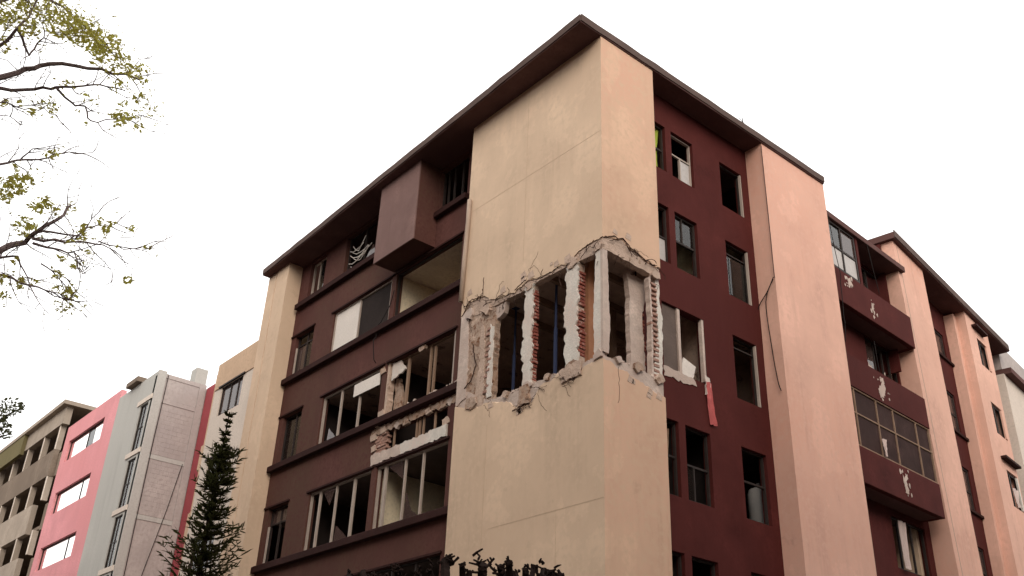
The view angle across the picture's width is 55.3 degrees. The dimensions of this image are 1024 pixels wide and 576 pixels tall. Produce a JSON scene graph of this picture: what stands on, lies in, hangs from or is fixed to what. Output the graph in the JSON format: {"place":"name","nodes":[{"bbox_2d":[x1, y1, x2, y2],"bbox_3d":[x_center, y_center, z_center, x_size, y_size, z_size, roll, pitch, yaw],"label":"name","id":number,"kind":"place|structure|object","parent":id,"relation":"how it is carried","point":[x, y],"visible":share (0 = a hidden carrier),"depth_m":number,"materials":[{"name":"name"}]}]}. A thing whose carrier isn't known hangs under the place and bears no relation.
{"place":"outdoors","nodes":[
{"label":"outdoors","id":0,"kind":"place"},
{"bbox_2d":[0,399,96,575],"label":"apartment building","id":1,"kind":"structure","parent":0,"point":[30,457],"depth_m":60.89,"materials":[{"name":"brown concrete"}]},
{"bbox_2d":[178,340,284,575],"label":"apartment building","id":2,"kind":"structure","parent":0,"point":[233,384],"depth_m":31.76,"materials":[{"name":"paint"}]},
{"bbox_2d":[189,535,213,570],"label":"window","id":3,"kind":"structure","parent":2,"relation":"in","point":[212,541],"depth_m":29.75,"materials":[{"name":"grey glass"}]},
{"bbox_2d":[218,376,243,415],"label":"window","id":4,"kind":"structure","parent":2,"relation":"in","point":[230,397],"depth_m":32.26,"materials":[{"name":"grey glass"}]},
{"bbox_2d":[0,0,1023,449],"label":"sky","id":5,"kind":"structure","parent":0,"point":[910,113],"materials":[{"name":"white"}]},
{"bbox_2d":[747,483,763,522],"bbox_3d":[5.288,4.942,20.743,0.480,1.625,0.480,24,-35,-34],"label":"water tank","id":6,"kind":"object","parent":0,"point":[755,505],"visible":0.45,"depth_m":20.73,"materials":[{"name":"grey plastic"}]},
{"bbox_2d":[867,230,1023,575],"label":"apartment building","id":7,"kind":"structure","parent":0,"point":[945,369],"depth_m":29.89,"materials":[{"name":"pink paint"}]},
{"bbox_2d":[934,330,944,355],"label":"window","id":8,"kind":"structure","parent":7,"relation":"in","point":[939,341],"depth_m":32.33,"materials":[{"name":"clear glass"}]},
{"bbox_2d":[946,391,959,431],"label":"window","id":9,"kind":"structure","parent":7,"relation":"in","point":[950,398],"depth_m":31.22,"materials":[{"name":"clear glass"}]},
{"bbox_2d":[962,468,974,509],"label":"window","id":10,"kind":"structure","parent":7,"relation":"in","point":[965,474],"depth_m":30.06,"materials":[{"name":"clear glass"}]},
{"bbox_2d":[978,548,986,575],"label":"window","id":11,"kind":"structure","parent":7,"relation":"in","point":[980,551],"depth_m":29.02,"materials":[{"name":"black glass"}]},
{"bbox_2d":[977,341,988,369],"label":"window","id":12,"kind":"structure","parent":7,"relation":"in","point":[979,345],"depth_m":33.74,"materials":[{"name":"black glass"}]},
{"bbox_2d":[991,404,1004,438],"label":"window","id":13,"kind":"structure","parent":7,"relation":"in","point":[993,408],"depth_m":32.68,"materials":[{"name":"black glass"}]},
{"bbox_2d":[1007,472,1021,510],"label":"window","id":14,"kind":"structure","parent":7,"relation":"in","point":[1009,475],"depth_m":31.59,"materials":[{"name":"black glass"}]},
{"bbox_2d":[1013,488,1020,508],"bbox_3d":[16.185,6.746,31.262,0.071,0.619,0.400,-21,-36,36],"label":"hanging rag","id":15,"kind":"object","parent":7,"relation":"hanging from","point":[1016,492],"visible":1,"depth_m":31.22,"materials":[{"name":"fabric"}]},
{"bbox_2d":[992,353,1023,502],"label":"apartment building","id":16,"kind":"structure","parent":0,"point":[1009,370],"depth_m":35.44,"materials":[{"name":"white paint"}]},
{"bbox_3d":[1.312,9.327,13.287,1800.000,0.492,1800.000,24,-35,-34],"label":"ground","id":17,"kind":"structure","parent":0,"visible":0},
{"bbox_2d":[0,397,26,439],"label":"leafy tree","id":18,"kind":"object","parent":17,"relation":"on","point":[4,417],"visible":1,"depth_m":15.61,"materials":[{"name":"green plant"}]},
{"bbox_2d":[0,0,180,345],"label":"leafy tree","id":19,"kind":"object","parent":17,"relation":"on","point":[83,25],"visible":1,"depth_m":12.65,"materials":[{"name":"green plant"}]},
{"bbox_2d":[29,367,215,575],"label":"apartment building","id":20,"kind":"structure","parent":17,"relation":"on","point":[90,516],"depth_m":43.42,"materials":[{"name":"pink paint"}]},
{"bbox_2d":[38,533,75,569],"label":"window","id":21,"kind":"structure","parent":20,"relation":"in","point":[62,549],"depth_m":46.84,"materials":[{"name":"white glass"}]},
{"bbox_2d":[53,475,89,513],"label":"window","id":22,"kind":"structure","parent":20,"relation":"in","point":[78,490],"depth_m":48.18,"materials":[{"name":"white glass"}]},
{"bbox_2d":[67,420,103,459],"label":"window","id":23,"kind":"structure","parent":20,"relation":"in","point":[85,440],"depth_m":49.53,"materials":[{"name":"white glass"}]},
{"bbox_2d":[104,515,122,567],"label":"window","id":24,"kind":"structure","parent":20,"relation":"in","point":[118,520],"depth_m":40.91,"materials":[{"name":"grey glass"}]},
{"bbox_2d":[118,458,135,508],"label":"window","id":25,"kind":"structure","parent":20,"relation":"in","point":[129,472],"depth_m":42.10,"materials":[{"name":"grey glass"}]},
{"bbox_2d":[131,402,148,451],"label":"window","id":26,"kind":"structure","parent":20,"relation":"in","point":[144,408],"depth_m":43.31,"materials":[{"name":"grey glass"}]},
{"bbox_2d":[123,375,168,575],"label":"cable","id":27,"kind":"object","parent":20,"relation":"attached to","point":[145,476],"visible":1,"depth_m":41.60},
{"bbox_2d":[141,464,182,575],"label":"cable","id":28,"kind":"object","parent":20,"relation":"attached to","point":[162,520],"visible":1,"depth_m":41.46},
{"bbox_2d":[156,410,251,575],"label":"conifer tree","id":29,"kind":"object","parent":17,"relation":"on","point":[212,484],"visible":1,"depth_m":22.92,"materials":[{"name":"green plant"}]},
{"bbox_2d":[347,548,564,575],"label":"pollarded tree","id":30,"kind":"object","parent":17,"relation":"on","point":[446,562],"visible":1,"depth_m":6.22,"materials":[{"name":"black plant"}]},
{"bbox_2d":[218,14,876,575],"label":"apartment building","id":31,"kind":"structure","parent":17,"relation":"on","point":[532,174],"depth_m":21.75,"materials":[{"name":"red paint"}]},
{"bbox_2d":[265,504,287,562],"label":"window","id":32,"kind":"structure","parent":31,"relation":"in","point":[279,515],"depth_m":26.64,"materials":[{"name":"black glass"}]},
{"bbox_2d":[281,411,301,460],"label":"window","id":33,"kind":"structure","parent":31,"relation":"in","point":[292,428],"depth_m":27.85,"materials":[{"name":"black glass"}]},
{"bbox_2d":[294,330,313,372],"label":"window","id":34,"kind":"structure","parent":31,"relation":"in","point":[303,355],"depth_m":29.08,"materials":[{"name":"black glass"}]},
{"bbox_2d":[311,257,326,293],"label":"window","id":35,"kind":"structure","parent":31,"relation":"in","point":[323,263],"depth_m":30.12,"materials":[{"name":"black glass"}]},
{"bbox_2d":[304,470,371,549],"bbox_3d":[-4.302,5.572,24.208,0.060,1.542,2.952,24,-35,-34],"label":"window","id":36,"kind":"structure","parent":31,"relation":"in","point":[356,478],"depth_m":24.56,"materials":[{"name":"grey metal"}]},
{"bbox_2d":[318,368,381,443],"bbox_3d":[-4.200,3.153,25.513,0.060,1.442,2.952,24,-35,-34],"label":"window","id":37,"kind":"structure","parent":31,"relation":"in","point":[342,390],"depth_m":25.94,"materials":[{"name":"grey metal"}]},
{"bbox_2d":[350,236,371,266],"bbox_3d":[-4.401,-0.944,28.173,0.092,1.093,1.199,24,-35,-34],"label":"broken blind","id":38,"kind":"object","parent":31,"relation":"attached to","point":[363,253],"visible":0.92,"depth_m":28.19,"materials":[{"name":"grey plastic"}]},
{"bbox_2d":[331,280,391,351],"bbox_3d":[-4.104,0.845,26.759,0.060,1.352,2.952,24,-35,-34],"label":"window","id":39,"kind":"structure","parent":31,"relation":"in","point":[366,313],"depth_m":26.81,"materials":[{"name":"grey glass"}]},
{"bbox_2d":[347,222,377,269],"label":"window","id":40,"kind":"structure","parent":31,"relation":"in","point":[367,230],"depth_m":28.67,"materials":[{"name":"black metal"}]},
{"bbox_2d":[353,373,380,396],"bbox_3d":[-3.734,2.499,25.139,0.020,0.340,1.220,24,-35,-34],"label":"roller blind","id":41,"kind":"object","parent":31,"relation":"attached to","point":[366,384],"visible":1,"depth_m":25.11,"materials":[{"name":"white fabric"}]},
{"bbox_2d":[373,290,394,362],"bbox_3d":[-3.355,1.009,25.314,0.564,2.012,0.136,-23,-37,39],"label":"cable","id":42,"kind":"object","parent":31,"relation":"hanging from","point":[378,324],"visible":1,"depth_m":25.51,"materials":[{"name":"black rubber"}]},
{"bbox_2d":[369,555,439,575],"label":"window","id":43,"kind":"structure","parent":31,"relation":"in","point":[415,563],"depth_m":21.00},
{"bbox_2d":[372,441,447,528],"bbox_3d":[-2.281,4.506,22.076,0.060,1.542,2.842,24,-35,-34],"label":"window","id":44,"kind":"structure","parent":31,"relation":"in","point":[386,467],"depth_m":22.54,"materials":[{"name":"grey metal"}]},
{"bbox_2d":[396,333,454,404],"bbox_3d":[-2.153,2.110,23.421,0.060,1.442,2.807,24,-35,-34],"label":"window","id":45,"kind":"structure","parent":31,"relation":"in","point":[431,346],"depth_m":23.34,"materials":[{"name":"grey metal"}]},
{"bbox_2d":[395,236,462,314],"bbox_3d":[-2.083,-0.221,24.627,0.060,1.352,2.842,24,-35,-34],"label":"window","id":46,"kind":"structure","parent":31,"relation":"in","point":[459,239],"depth_m":25.35,"materials":[{"name":"brown metal"}]},
{"bbox_2d":[442,157,469,206],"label":"window","id":47,"kind":"structure","parent":31,"relation":"in","point":[463,163],"depth_m":25.47,"materials":[{"name":"black metal"}]},
{"bbox_2d":[511,306,520,389],"bbox_3d":[0.045,1.562,21.098,0.140,2.524,0.140,24,-35,-34],"label":"shoring post","id":48,"kind":"object","parent":31,"relation":"on","point":[515,308],"visible":0.71,"depth_m":21.15,"materials":[{"name":"blue metal"}]},
{"bbox_2d":[382,357,653,414],"bbox_3d":[-0.323,2.381,21.136,1.640,1.145,8.105,24,-35,-34],"label":"rubble","id":49,"kind":"object","parent":31,"relation":"on","point":[553,374],"visible":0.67,"depth_m":19.30,"materials":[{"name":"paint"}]},
{"bbox_2d":[553,285,557,373],"bbox_3d":[0.889,0.933,19.867,0.140,2.524,0.140,24,-35,-34],"label":"shoring post","id":50,"kind":"object","parent":31,"relation":"on","point":[555,339],"visible":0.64,"depth_m":19.81,"materials":[{"name":"blue metal"}]},
{"bbox_2d":[507,308,608,356],"bbox_3d":[0.939,0.975,22.453,3.680,0.136,0.090,24,-35,-34],"label":"ceiling joist","id":51,"kind":"object","parent":31,"relation":"attached to","point":[541,325],"visible":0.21,"depth_m":22.23,"materials":[{"name":"brown wood"}]},
{"bbox_2d":[522,295,625,340],"bbox_3d":[1.522,0.667,21.839,3.680,0.136,0.090,24,-35,-34],"label":"ceiling joist","id":52,"kind":"object","parent":31,"relation":"attached to","point":[549,304],"depth_m":21.36,"materials":[{"name":"brown wood"}]},
{"bbox_2d":[549,276,624,315],"bbox_3d":[2.104,0.360,21.225,3.680,0.136,0.090,24,-35,-34],"label":"ceiling joist","id":53,"kind":"object","parent":31,"relation":"attached to","point":[619,309],"visible":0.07,"depth_m":21.18,"materials":[{"name":"brown wood"}]},
{"bbox_2d":[584,260,593,361],"bbox_3d":[1.498,0.539,19.089,0.150,2.526,0.150,24,-35,-34],"label":"timber post","id":54,"kind":"object","parent":31,"relation":"on","point":[589,310],"visible":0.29,"depth_m":19.08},
{"bbox_2d":[583,264,623,286],"bbox_3d":[2.686,0.053,20.611,3.680,0.136,0.090,24,-35,-34],"label":"ceiling joist","id":55,"kind":"object","parent":31,"relation":"attached to","point":[615,279],"depth_m":20.16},
{"bbox_2d":[609,309,616,357],"bbox_3d":[2.146,1.482,20.785,0.120,2.526,0.120,24,-35,-34],"label":"timber post","id":56,"kind":"object","parent":31,"relation":"on","point":[612,345],"visible":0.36,"depth_m":20.97,"materials":[{"name":"brown wood"}]},
{"bbox_2d":[616,337,625,348],"bbox_3d":[2.316,1.179,21.317,2.650,0.120,0.100,24,-35,-34],"label":"timber brace","id":57,"kind":"object","parent":56,"relation":"attached to","point":[621,343],"visible":0.21,"depth_m":21.33,"materials":[{"name":"brown wood"}]},
{"bbox_2d":[655,129,658,166],"bbox_3d":[3.279,-3.180,22.377,0.320,1.235,0.074,24,-35,-34],"label":"curtain","id":58,"kind":"object","parent":31,"relation":"hanging from","point":[656,136],"visible":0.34,"depth_m":22.52,"materials":[{"name":"fabric"}]},
{"bbox_2d":[654,124,663,169],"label":"window","id":59,"kind":"structure","parent":31,"relation":"in","point":[659,129],"depth_m":22.43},
{"bbox_2d":[658,205,667,261],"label":"window","id":60,"kind":"structure","parent":31,"relation":"in","point":[662,240],"depth_m":21.20,"materials":[{"name":"grey metal"}]},
{"bbox_2d":[667,429,668,445],"bbox_3d":[2.979,3.349,18.888,0.200,1.358,0.076,24,-35,-34],"label":"curtain","id":61,"kind":"object","parent":31,"relation":"hanging from","point":[667,437],"visible":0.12,"depth_m":19.13,"materials":[{"name":"beige fabric"}]},
{"bbox_2d":[666,420,678,496],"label":"window","id":62,"kind":"structure","parent":31,"relation":"in","point":[674,457],"depth_m":18.91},
{"bbox_2d":[672,552,681,575],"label":"window","id":63,"kind":"structure","parent":31,"relation":"in","point":[674,554],"depth_m":17.96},
{"bbox_2d":[671,135,691,186],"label":"window","id":64,"kind":"structure","parent":31,"relation":"in","point":[684,169],"depth_m":22.81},
{"bbox_2d":[675,215,696,276],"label":"window","id":65,"kind":"structure","parent":31,"relation":"in","point":[685,234],"depth_m":21.86,"materials":[{"name":"grey glass"}]},
{"bbox_2d":[682,357,695,377],"bbox_3d":[3.635,1.696,20.235,0.520,0.480,0.030,24,-35,-34],"label":"leaning panel","id":66,"kind":"object","parent":31,"relation":"on","point":[688,368],"visible":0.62,"depth_m":20.25,"materials":[{"name":"white"}]},
{"bbox_2d":[685,427,710,506],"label":"window","id":67,"kind":"structure","parent":31,"relation":"in","point":[691,472],"depth_m":19.22,"materials":[{"name":"black glass"}]},
{"bbox_2d":[692,558,714,575],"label":"window","id":68,"kind":"structure","parent":31,"relation":"in","point":[712,565],"depth_m":18.48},
{"bbox_2d":[706,382,717,425],"bbox_3d":[4.088,2.372,20.061,0.266,0.936,0.074,24,-35,-34],"label":"hanging cloth","id":69,"kind":"object","parent":31,"relation":"hanging from","point":[711,410],"visible":1,"depth_m":20.03,"materials":[{"name":"red fabric"}]},
{"bbox_2d":[719,165,740,215],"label":"window","id":70,"kind":"structure","parent":31,"relation":"in","point":[721,167],"depth_m":24.03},
{"bbox_2d":[725,243,748,303],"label":"window","id":71,"kind":"structure","parent":31,"relation":"in","point":[737,280],"depth_m":22.70,"materials":[{"name":"black glass"}]},
{"bbox_2d":[733,337,757,405],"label":"window","id":72,"kind":"structure","parent":31,"relation":"in","point":[751,347],"depth_m":21.76,"materials":[{"name":"grey metal"}]},
{"bbox_2d":[741,448,768,524],"bbox_3d":[4.992,4.135,20.265,0.832,1.512,0.060,24,-35,-34],"label":"window","id":73,"kind":"structure","parent":31,"relation":"in","point":[763,487],"depth_m":20.46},
{"bbox_2d":[761,146,774,277],"bbox_3d":[6.135,-1.892,23.441,0.027,3.781,0.017,24,-35,-34],"label":"cable","id":74,"kind":"object","parent":31,"relation":"attached to","point":[768,214],"visible":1,"depth_m":23.36,"materials":[{"name":"black rubber"}]},
{"bbox_2d":[765,279,781,390],"bbox_3d":[5.892,1.048,21.991,0.023,2.760,0.281,24,-35,-34],"label":"cable","id":75,"kind":"object","parent":31,"relation":"hanging from","point":[770,336],"visible":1,"depth_m":22.06,"materials":[{"name":"black rubber"}]},
{"bbox_2d":[827,210,944,575],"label":"balcony wing","id":76,"kind":"structure","parent":17,"relation":"on","point":[901,483],"depth_m":25.55,"materials":[{"name":"red paint"}]},
{"bbox_2d":[828,215,845,341],"bbox_3d":[8.550,-0.277,25.590,0.266,3.806,0.072,24,-35,-34],"label":"cable","id":77,"kind":"object","parent":76,"relation":"hanging from","point":[840,280],"visible":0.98,"depth_m":25.64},
{"bbox_2d":[828,219,859,282],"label":"window","id":78,"kind":"structure","parent":76,"relation":"in","point":[844,245],"depth_m":26.66,"materials":[{"name":"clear glass"}]},
{"bbox_2d":[861,267,876,287],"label":"window","id":79,"kind":"structure","parent":76,"relation":"in","point":[864,272],"depth_m":28.65,"materials":[{"name":"black glass"}]},
{"bbox_2d":[866,244,878,291],"bbox_3d":[10.131,-0.543,27.400,0.028,1.504,0.318,-24,-38,39],"label":"cable","id":80,"kind":"object","parent":76,"relation":"hanging from","point":[872,268],"visible":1,"depth_m":27.40,"materials":[{"name":"black rubber"}]},
{"bbox_2d":[864,337,897,382],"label":"window","id":81,"kind":"structure","parent":76,"relation":"in","point":[869,345],"depth_m":27.36,"materials":[{"name":"black glass"}]},
{"bbox_2d":[882,439,887,456],"bbox_3d":[9.305,3.987,24.314,0.123,0.469,0.069,24,-35,-34],"label":"hanging rag","id":82,"kind":"object","parent":76,"relation":"hanging from","point":[884,441],"visible":1,"depth_m":24.30,"materials":[{"name":"white fabric"}]},
{"bbox_2d":[851,386,937,483],"bbox_3d":[9.516,3.673,24.832,4.952,1.542,0.060,26,-36,-36],"label":"window","id":83,"kind":"structure","parent":76,"relation":"in","point":[909,446],"depth_m":25.06,"materials":[{"name":"black glass"}]},
{"bbox_2d":[898,520,911,569],"bbox_3d":[9.860,6.446,24.460,0.322,1.208,0.073,24,-35,-34],"label":"hanging rag","id":84,"kind":"object","parent":76,"relation":"hanging from","point":[903,534],"visible":1,"depth_m":24.45,"materials":[{"name":"white fabric"}]},
{"bbox_2d":[891,517,929,575],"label":"window","id":85,"kind":"structure","parent":76,"relation":"in","point":[892,518],"depth_m":25.08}
]}

